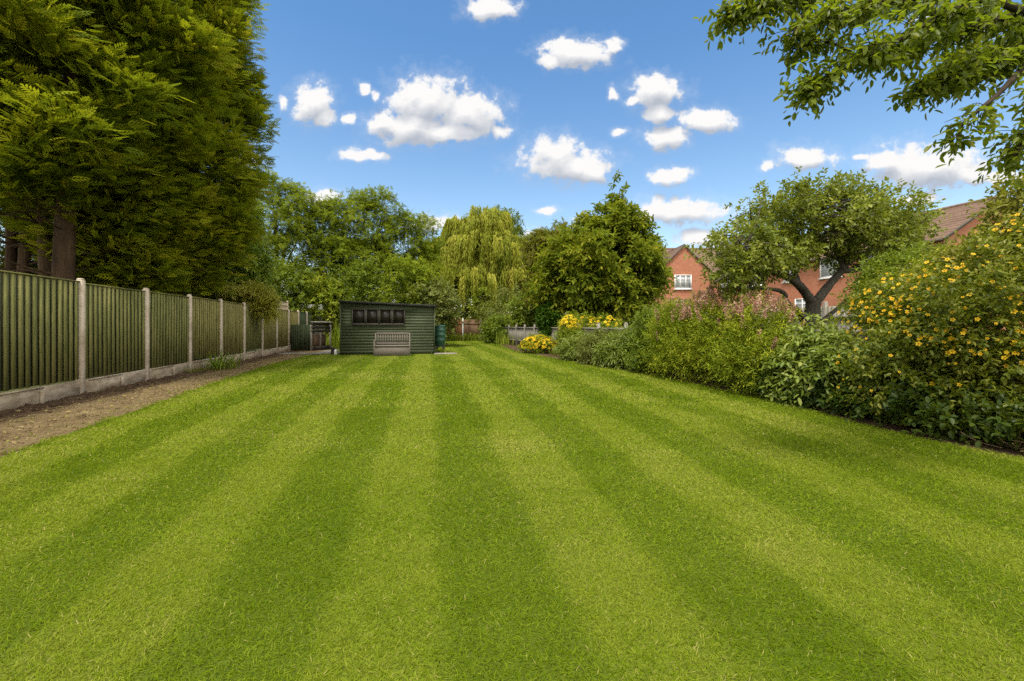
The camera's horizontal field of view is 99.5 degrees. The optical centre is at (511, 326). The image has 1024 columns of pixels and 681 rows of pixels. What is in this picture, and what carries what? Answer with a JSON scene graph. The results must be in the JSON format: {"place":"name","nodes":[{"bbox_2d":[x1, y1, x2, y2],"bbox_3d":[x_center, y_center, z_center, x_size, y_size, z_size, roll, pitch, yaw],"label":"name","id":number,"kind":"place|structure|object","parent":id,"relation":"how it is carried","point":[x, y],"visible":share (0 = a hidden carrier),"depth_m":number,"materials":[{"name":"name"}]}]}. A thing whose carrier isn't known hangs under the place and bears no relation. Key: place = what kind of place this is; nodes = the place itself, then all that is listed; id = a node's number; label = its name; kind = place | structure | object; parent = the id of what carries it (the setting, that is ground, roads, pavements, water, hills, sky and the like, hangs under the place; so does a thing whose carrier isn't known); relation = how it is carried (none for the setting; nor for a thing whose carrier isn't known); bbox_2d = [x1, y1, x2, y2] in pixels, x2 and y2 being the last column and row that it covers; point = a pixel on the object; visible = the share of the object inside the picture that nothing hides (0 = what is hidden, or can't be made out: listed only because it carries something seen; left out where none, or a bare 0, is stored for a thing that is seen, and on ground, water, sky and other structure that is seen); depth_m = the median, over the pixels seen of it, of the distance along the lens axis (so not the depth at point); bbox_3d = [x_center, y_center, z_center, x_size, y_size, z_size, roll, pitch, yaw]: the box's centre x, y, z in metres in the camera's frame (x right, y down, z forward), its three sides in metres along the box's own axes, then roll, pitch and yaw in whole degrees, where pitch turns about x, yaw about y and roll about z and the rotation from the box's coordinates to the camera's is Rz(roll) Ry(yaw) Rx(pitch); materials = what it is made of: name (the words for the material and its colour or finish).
{"place":"outdoors","nodes":[
{"label":"outdoors","id":0,"kind":"place"},
{"bbox_2d":[0,350,301,419],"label":"soil","id":1,"kind":"structure","parent":0,"point":[59,402],"depth_m":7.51,"materials":[{"name":"brown soil"}]},
{"bbox_2d":[171,364,217,372],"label":"grass tuft","id":2,"kind":"object","parent":1,"relation":"on","point":[192,369],"visible":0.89,"depth_m":11.49,"materials":[{"name":"green plant"}]},
{"bbox_2d":[193,348,247,369],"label":"daylily plant","id":3,"kind":"object","parent":1,"relation":"on","point":[220,362],"visible":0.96,"depth_m":12.33,"materials":[{"name":"green plant"}]},
{"bbox_2d":[0,350,323,456],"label":"path","id":4,"kind":"structure","parent":0,"point":[66,419],"depth_m":6.24,"materials":[{"name":"gravel"}]},
{"bbox_2d":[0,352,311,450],"bbox_3d":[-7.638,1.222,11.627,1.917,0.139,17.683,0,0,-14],"label":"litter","id":5,"kind":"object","parent":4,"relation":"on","point":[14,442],"visible":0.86,"depth_m":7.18,"materials":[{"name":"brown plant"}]},
{"bbox_2d":[279,350,339,354],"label":"paving","id":6,"kind":"structure","parent":0,"point":[326,352],"depth_m":19.04,"materials":[{"name":"grey concrete"}]},
{"bbox_2d":[1,340,1013,448],"bbox_3d":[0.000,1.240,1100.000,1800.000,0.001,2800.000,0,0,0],"label":"ground","id":7,"kind":"structure","parent":0,"point":[313,354],"depth_m":10.46,"materials":[{"name":"brown soil"}]},
{"bbox_2d":[0,75,62,277],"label":"conifer tree","id":8,"kind":"object","parent":7,"relation":"on","point":[18,239],"depth_m":13.63,"materials":[{"name":"green plant"}]},
{"bbox_2d":[0,3,171,276],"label":"conifer tree","id":9,"kind":"object","parent":7,"relation":"on","point":[23,258],"visible":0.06,"depth_m":10.89,"materials":[{"name":"green plant"}]},
{"bbox_2d":[0,49,234,301],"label":"conifer tree","id":10,"kind":"object","parent":7,"relation":"on","point":[2,253],"depth_m":12.72,"materials":[{"name":"green plant"}]},
{"bbox_2d":[0,0,242,281],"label":"conifer tree","id":11,"kind":"object","parent":7,"relation":"on","point":[168,36],"visible":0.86,"depth_m":9.19,"materials":[{"name":"green plant"}]},
{"bbox_2d":[0,122,249,371],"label":"conifer tree","id":12,"kind":"object","parent":7,"relation":"on","point":[144,269],"visible":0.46,"depth_m":10.93,"materials":[{"name":"green plant"}]},
{"bbox_2d":[0,270,313,410],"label":"garden fence","id":13,"kind":"object","parent":7,"relation":"on","point":[78,330],"visible":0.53,"depth_m":8.36,"materials":[{"name":"wood"}]},
{"bbox_2d":[54,0,280,365],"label":"conifer tree","id":14,"kind":"object","parent":7,"relation":"on","point":[240,188],"visible":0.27,"depth_m":13.40,"materials":[{"name":"green plant"}]},
{"bbox_2d":[185,180,281,353],"bbox_3d":[-11.745,-2.441,18.007,3.984,7.567,4.397,0,0,0],"label":"evergreen tree","id":15,"kind":"object","parent":7,"relation":"on","point":[258,270],"visible":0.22,"depth_m":17.90,"materials":[{"name":"green plant"}]},
{"bbox_2d":[208,279,282,332],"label":"bush","id":16,"kind":"object","parent":7,"relation":"on","point":[256,297],"visible":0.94,"depth_m":16.30,"materials":[{"name":"green plant"}]},
{"bbox_2d":[264,301,287,349],"bbox_3d":[-11.550,-0.040,21.246,0.080,2.660,4.080,0,0,-14],"label":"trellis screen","id":17,"kind":"object","parent":7,"relation":"on","point":[285,306],"visible":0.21,"depth_m":22.42,"materials":[{"name":"beige wood"}]},
{"bbox_2d":[262,253,326,325],"bbox_3d":[-13.943,-1.634,27.073,5.110,5.819,4.312,0,0,0],"label":"garden shrub","id":18,"kind":"object","parent":7,"relation":"on","point":[287,274],"visible":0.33,"depth_m":26.55,"materials":[{"name":"green plant"}]},
{"bbox_2d":[249,166,340,291],"bbox_3d":[-16.077,-4.950,30.125,8.023,12.594,6.940,0,0,-26],"label":"ash tree","id":19,"kind":"object","parent":7,"relation":"on","point":[290,233],"visible":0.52,"depth_m":29.49,"materials":[{"name":"green plant"}]},
{"bbox_2d":[290,304,329,341],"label":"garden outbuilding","id":20,"kind":"structure","parent":7,"relation":"on","point":[321,308],"depth_m":27.10,"materials":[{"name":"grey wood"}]},
{"bbox_2d":[291,321,332,350],"bbox_3d":[-10.329,0.498,22.485,1.540,1.484,1.796,0,0,-3],"label":"compost bay","id":21,"kind":"object","parent":7,"relation":"on","point":[303,338],"visible":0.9,"depth_m":21.63,"materials":[{"name":"green wood"}]},
{"bbox_2d":[282,270,352,333],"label":"garden shrub","id":22,"kind":"object","parent":7,"relation":"on","point":[328,293],"visible":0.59,"depth_m":27.11,"materials":[{"name":"green plant"}]},
{"bbox_2d":[314,316,339,344],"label":"weed clump","id":23,"kind":"object","parent":7,"relation":"on","point":[331,330],"visible":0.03,"depth_m":28.53,"materials":[{"name":"green plant"}]},
{"bbox_2d":[324,320,339,348],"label":"weed clump","id":24,"kind":"object","parent":7,"relation":"on","point":[336,340],"visible":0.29,"depth_m":24.09,"materials":[{"name":"green plant"}]},
{"bbox_2d":[286,189,378,306],"bbox_3d":[-12.729,-4.356,31.986,6.028,11.405,6.496,0,0,0],"label":"ash tree","id":25,"kind":"object","parent":7,"relation":"on","point":[330,208],"visible":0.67,"depth_m":30.69,"materials":[{"name":"green plant"}]},
{"bbox_2d":[325,257,401,329],"bbox_3d":[-10.040,-1.662,29.025,5.384,5.873,4.264,0,0,0],"label":"garden shrub","id":26,"kind":"object","parent":7,"relation":"on","point":[371,293],"visible":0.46,"depth_m":28.45,"materials":[{"name":"green plant"}]},
{"bbox_2d":[315,184,420,302],"bbox_3d":[-10.499,-4.681,32.880,7.352,12.055,6.371,0,0,16],"label":"ash tree","id":27,"kind":"object","parent":7,"relation":"on","point":[364,205],"visible":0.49,"depth_m":31.88,"materials":[{"name":"green plant"}]},
{"bbox_2d":[338,300,436,354],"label":"garden shed","id":28,"kind":"structure","parent":7,"relation":"on","point":[362,323],"depth_m":18.80,"materials":[{"name":"green wood"}]},
{"bbox_2d":[352,309,364,323],"bbox_3d":[-6.573,-0.416,18.572,0.535,0.647,0.050,0,0,-12],"label":"window","id":29,"kind":"structure","parent":28,"relation":"in","point":[358,315],"depth_m":18.58,"materials":[{"name":"black glass"}]},
{"bbox_2d":[366,309,377,323],"bbox_3d":[-6.028,-0.416,18.685,0.500,0.647,0.050,0,0,-12],"label":"window","id":30,"kind":"structure","parent":28,"relation":"in","point":[371,314],"depth_m":18.70,"materials":[{"name":"black glass"}]},
{"bbox_2d":[380,309,390,323],"bbox_3d":[-5.487,-0.416,18.797,0.494,0.647,0.050,0,0,-12],"label":"window","id":31,"kind":"structure","parent":28,"relation":"in","point":[385,314],"depth_m":18.81,"materials":[{"name":"black glass"}]},
{"bbox_2d":[393,309,404,323],"bbox_3d":[-4.950,-0.416,18.908,0.513,0.647,0.050,0,0,-12],"label":"window","id":32,"kind":"structure","parent":28,"relation":"in","point":[398,314],"depth_m":18.93,"materials":[{"name":"black glass"}]},
{"bbox_2d":[376,252,445,306],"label":"garden shrub","id":33,"kind":"object","parent":7,"relation":"on","point":[404,271],"visible":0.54,"depth_m":26.29,"materials":[{"name":"green plant"}]},
{"bbox_2d":[362,207,459,302],"bbox_3d":[-8.132,-3.933,33.988,6.799,10.558,6.432,0,0,36],"label":"ash tree","id":34,"kind":"object","parent":7,"relation":"on","point":[427,248],"visible":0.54,"depth_m":33.07,"materials":[{"name":"green plant"}]},
{"bbox_2d":[401,276,465,344],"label":"garden shrub","id":35,"kind":"object","parent":7,"relation":"on","point":[447,298],"visible":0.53,"depth_m":25.43,"materials":[{"name":"green plant"}]},
{"bbox_2d":[445,333,462,340],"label":"weed clump","id":36,"kind":"object","parent":7,"relation":"on","point":[452,338],"visible":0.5,"depth_m":36.06,"materials":[{"name":"green plant"}]},
{"bbox_2d":[445,318,485,340],"bbox_3d":[-2.705,0.295,37.058,7.590,2.009,0.100,0,0,-1],"label":"back fence","id":37,"kind":"object","parent":7,"relation":"on","point":[468,327],"visible":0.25,"depth_m":37.06,"materials":[{"name":"brown wood"}]},
{"bbox_2d":[454,332,476,340],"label":"weed clump","id":38,"kind":"object","parent":7,"relation":"on","point":[463,338],"visible":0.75,"depth_m":36.19,"materials":[{"name":"green plant"}]},
{"bbox_2d":[451,290,487,319],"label":"border shrub","id":39,"kind":"object","parent":7,"relation":"on","point":[474,304],"visible":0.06,"depth_m":38.53,"materials":[{"name":"green plant"}]},
{"bbox_2d":[458,334,484,340],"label":"weed clump","id":40,"kind":"object","parent":7,"relation":"on","point":[474,338],"visible":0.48,"depth_m":35.89,"materials":[{"name":"green plant"}]},
{"bbox_2d":[422,205,528,312],"bbox_3d":[-3.211,-5.167,41.651,11.953,13.059,9.527,0,0,0],"label":"willow tree","id":41,"kind":"object","parent":7,"relation":"on","point":[481,249],"visible":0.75,"depth_m":38.80,"materials":[{"name":"green plant"}]},
{"bbox_2d":[456,286,507,323],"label":"border shrub","id":42,"kind":"object","parent":7,"relation":"on","point":[472,308],"visible":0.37,"depth_m":37.53,"materials":[{"name":"green plant"}]},
{"bbox_2d":[466,283,525,340],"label":"border shrub","id":43,"kind":"object","parent":7,"relation":"on","point":[489,311],"visible":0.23,"depth_m":35.62,"materials":[{"name":"green plant"}]},
{"bbox_2d":[477,312,514,343],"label":"border shrub","id":44,"kind":"object","parent":7,"relation":"on","point":[499,323],"visible":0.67,"depth_m":30.26,"materials":[{"name":"green plant"}]},
{"bbox_2d":[494,329,514,345],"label":"weed clump","id":45,"kind":"object","parent":7,"relation":"on","point":[506,339],"visible":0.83,"depth_m":28.35,"materials":[{"name":"green plant"}]},
{"bbox_2d":[492,314,520,329],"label":"border shrub","id":46,"kind":"object","parent":7,"relation":"on","point":[508,320],"visible":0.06,"depth_m":32.26,"materials":[{"name":"green plant"}]},
{"bbox_2d":[490,204,529,312],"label":"broadleaf tree","id":47,"kind":"object","parent":7,"relation":"on","point":[518,230],"visible":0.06,"depth_m":47.56,"materials":[{"name":"green plant"}]},
{"bbox_2d":[499,279,524,303],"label":"border shrub","id":48,"kind":"object","parent":7,"relation":"on","point":[514,289],"visible":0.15,"depth_m":38.99,"materials":[{"name":"green plant"}]},
{"bbox_2d":[504,282,537,326],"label":"border shrub","id":49,"kind":"object","parent":7,"relation":"on","point":[522,313],"visible":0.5,"depth_m":29.17,"materials":[{"name":"green plant"}]},
{"bbox_2d":[515,216,572,313],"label":"ochre tree","id":50,"kind":"object","parent":7,"relation":"on","point":[532,242],"visible":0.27,"depth_m":26.41,"materials":[{"name":"green plant"}]},
{"bbox_2d":[534,292,564,339],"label":"dwarf conifer","id":51,"kind":"object","parent":7,"relation":"on","point":[546,317],"visible":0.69,"depth_m":20.84,"materials":[{"name":"green plant"}]},
{"bbox_2d":[557,309,622,330],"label":"golden shrub","id":52,"kind":"object","parent":7,"relation":"on","point":[588,321],"visible":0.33,"depth_m":18.14,"materials":[{"name":"yellow plant"}]},
{"bbox_2d":[524,169,678,329],"bbox_3d":[4.495,-3.324,21.806,7.803,9.360,6.565,0,0,-23],"label":"tree","id":53,"kind":"object","parent":7,"relation":"on","point":[611,260],"visible":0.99,"depth_m":20.21,"materials":[{"name":"green plant"}]},
{"bbox_2d":[630,301,872,329],"bbox_3d":[8.184,0.260,17.802,0.100,2.000,14.100,0,0,-14],"label":"neighbour fence","id":54,"kind":"object","parent":7,"relation":"on","point":[826,310],"visible":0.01,"depth_m":12.79,"materials":[{"name":"grey wood"}]},
{"bbox_2d":[503,320,1023,416],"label":"picket fence","id":55,"kind":"object","parent":7,"relation":"on","point":[519,334],"visible":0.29,"depth_m":15.44,"materials":[{"name":"grey wood"}]},
{"bbox_2d":[683,166,959,327],"bbox_3d":[6.686,-1.113,9.496,6.364,4.718,3.832,0,0,0],"label":"apple tree","id":56,"kind":"object","parent":7,"relation":"on","point":[779,244],"visible":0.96,"depth_m":8.80,"materials":[{"name":"green plant"}]},
{"bbox_2d":[692,0,1023,198],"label":"overhanging tree","id":57,"kind":"object","parent":7,"relation":"on","point":[967,67],"visible":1,"depth_m":2.91,"materials":[{"name":"green plant"}]},
{"bbox_2d":[836,238,944,333],"bbox_3d":[6.765,-0.148,7.565,2.098,2.847,1.837,0,0,0],"label":"leafy shrub","id":58,"kind":"object","parent":7,"relation":"on","point":[896,259],"visible":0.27,"depth_m":7.60,"materials":[{"name":"green plant"}]},
{"bbox_2d":[869,243,979,326],"bbox_3d":[6.459,-0.061,6.619,2.337,2.673,1.750,0,0,-34],"label":"feathery shrub","id":59,"kind":"object","parent":7,"relation":"on","point":[911,267],"visible":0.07,"depth_m":6.57,"materials":[{"name":"green plant"}]},
{"bbox_2d":[910,170,1023,316],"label":"tall shrub","id":60,"kind":"object","parent":7,"relation":"on","point":[1002,204],"visible":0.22,"depth_m":5.73,"materials":[{"name":"green plant"}]},
{"bbox_2d":[0,341,1023,680],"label":"lawn","id":61,"kind":"structure","parent":0,"point":[456,629],"depth_m":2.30,"materials":[{"name":"green plant"}]},
{"bbox_2d":[373,333,410,355],"bbox_3d":[-4.966,0.747,17.980,1.495,0.955,0.540,0,0,-12],"label":"storage bench","id":62,"kind":"object","parent":61,"relation":"on","point":[390,350],"visible":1,"depth_m":17.83,"materials":[{"name":"grey wood"}]},
{"bbox_2d":[435,325,445,351],"bbox_3d":[-3.370,0.593,20.267,0.524,1.295,0.590,0,0,0],"label":"water butt","id":63,"kind":"object","parent":61,"relation":"on","point":[440,334],"visible":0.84,"depth_m":20.09,"materials":[{"name":"green plastic"}]},
{"bbox_2d":[0,0,1023,323],"label":"sky","id":64,"kind":"structure","parent":0,"point":[533,108],"materials":[{"name":"blue"}]},
{"bbox_2d":[649,244,736,309],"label":"brick house","id":65,"kind":"structure","parent":0,"point":[686,273],"depth_m":40.00,"materials":[{"name":"brick"}]},
{"bbox_2d":[674,275,692,289],"bbox_3d":[15.780,-4.053,39.940,1.720,1.375,0.160,0,0,0],"label":"window","id":66,"kind":"structure","parent":65,"relation":"in","point":[685,281],"depth_m":39.97,"materials":[{"name":"white glass"}]},
{"bbox_2d":[498,344,1023,456],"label":"flower bed soil","id":67,"kind":"structure","parent":0,"point":[896,428],"depth_m":5.45,"materials":[{"name":"brown soil"}]},
{"bbox_2d":[516,331,556,353],"bbox_3d":[1.181,0.853,19.729,1.997,1.234,1.885,0,0,0],"label":"flower mound","id":68,"kind":"object","parent":67,"relation":"on","point":[539,342],"visible":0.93,"depth_m":19.33,"materials":[{"name":"yellow plant"}]},
{"bbox_2d":[548,343,557,354],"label":"grass tuft","id":69,"kind":"object","parent":67,"relation":"on","point":[553,350],"visible":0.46,"depth_m":18.30,"materials":[{"name":"green plant"}]},
{"bbox_2d":[552,314,583,355],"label":"golden shrub","id":70,"kind":"object","parent":67,"relation":"on","point":[568,325],"visible":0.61,"depth_m":16.98,"materials":[{"name":"yellow plant"}]},
{"bbox_2d":[549,329,590,360],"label":"perennial plant","id":71,"kind":"object","parent":67,"relation":"on","point":[565,349],"visible":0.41,"depth_m":15.29,"materials":[{"name":"green plant"}]},
{"bbox_2d":[570,327,613,365],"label":"perennial plant","id":72,"kind":"object","parent":67,"relation":"on","point":[585,351],"visible":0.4,"depth_m":13.79,"materials":[{"name":"green plant"}]},
{"bbox_2d":[591,324,640,368],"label":"perennial plant","id":73,"kind":"object","parent":67,"relation":"on","point":[612,346],"visible":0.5,"depth_m":12.54,"materials":[{"name":"green plant"}]},
{"bbox_2d":[614,301,672,373],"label":"rose shrub","id":74,"kind":"object","parent":67,"relation":"on","point":[644,314],"visible":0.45,"depth_m":11.51,"materials":[{"name":"green plant"}]},
{"bbox_2d":[633,294,703,378],"bbox_3d":[3.938,0.328,10.648,1.821,2.260,2.296,0,0,25],"label":"spirea shrub","id":75,"kind":"object","parent":67,"relation":"on","point":[667,312],"visible":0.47,"depth_m":10.32,"materials":[{"name":"green plant"}]},
{"bbox_2d":[653,283,752,385],"bbox_3d":[4.350,0.293,9.433,2.212,2.687,2.603,0,0,0],"label":"spirea shrub","id":76,"kind":"object","parent":67,"relation":"on","point":[699,315],"visible":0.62,"depth_m":9.26,"materials":[{"name":"green plant"}]},
{"bbox_2d":[684,286,810,396],"bbox_3d":[4.576,0.357,8.084,2.132,2.307,2.624,0,0,0],"label":"spirea shrub","id":77,"kind":"object","parent":67,"relation":"on","point":[757,344],"visible":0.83,"depth_m":7.77,"materials":[{"name":"green plant"}]},
{"bbox_2d":[748,312,933,420],"bbox_3d":[4.891,0.668,6.569,1.856,1.818,2.807,0,0,0],"label":"dogwood shrub","id":78,"kind":"object","parent":67,"relation":"on","point":[814,359],"visible":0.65,"depth_m":6.49,"materials":[{"name":"green plant"}]},
{"bbox_2d":[745,364,1023,453],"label":"ground cover plant","id":79,"kind":"object","parent":67,"relation":"on","point":[904,395],"visible":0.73,"depth_m":4.82,"materials":[{"name":"green plant"}]},
{"bbox_2d":[820,210,1023,449],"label":"flowering shrub","id":80,"kind":"object","parent":67,"relation":"on","point":[981,302],"visible":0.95,"depth_m":4.95,"materials":[{"name":"green plant"}]},
{"bbox_2d":[951,416,1023,451],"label":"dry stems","id":81,"kind":"object","parent":67,"relation":"on","point":[1000,439],"visible":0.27,"depth_m":4.34,"materials":[{"name":"brown plant"}]},
{"bbox_2d":[737,196,1023,330],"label":"brick house","id":82,"kind":"structure","parent":0,"point":[815,281],"depth_m":27.69,"materials":[{"name":"brick"}]},
{"bbox_2d":[795,299,804,307],"bbox_3d":[20.631,-1.360,30.740,0.100,1.200,1.200,0,0,-14],"label":"window","id":83,"kind":"structure","parent":82,"relation":"in","point":[800,303],"depth_m":30.91,"materials":[{"name":"white glass"}]},
{"bbox_2d":[818,258,841,279],"bbox_3d":[21.099,-3.822,28.694,0.160,1.325,1.660,0,0,-14],"label":"window","id":84,"kind":"structure","parent":82,"relation":"in","point":[823,271],"depth_m":29.07,"materials":[{"name":"white glass"}]}
]}

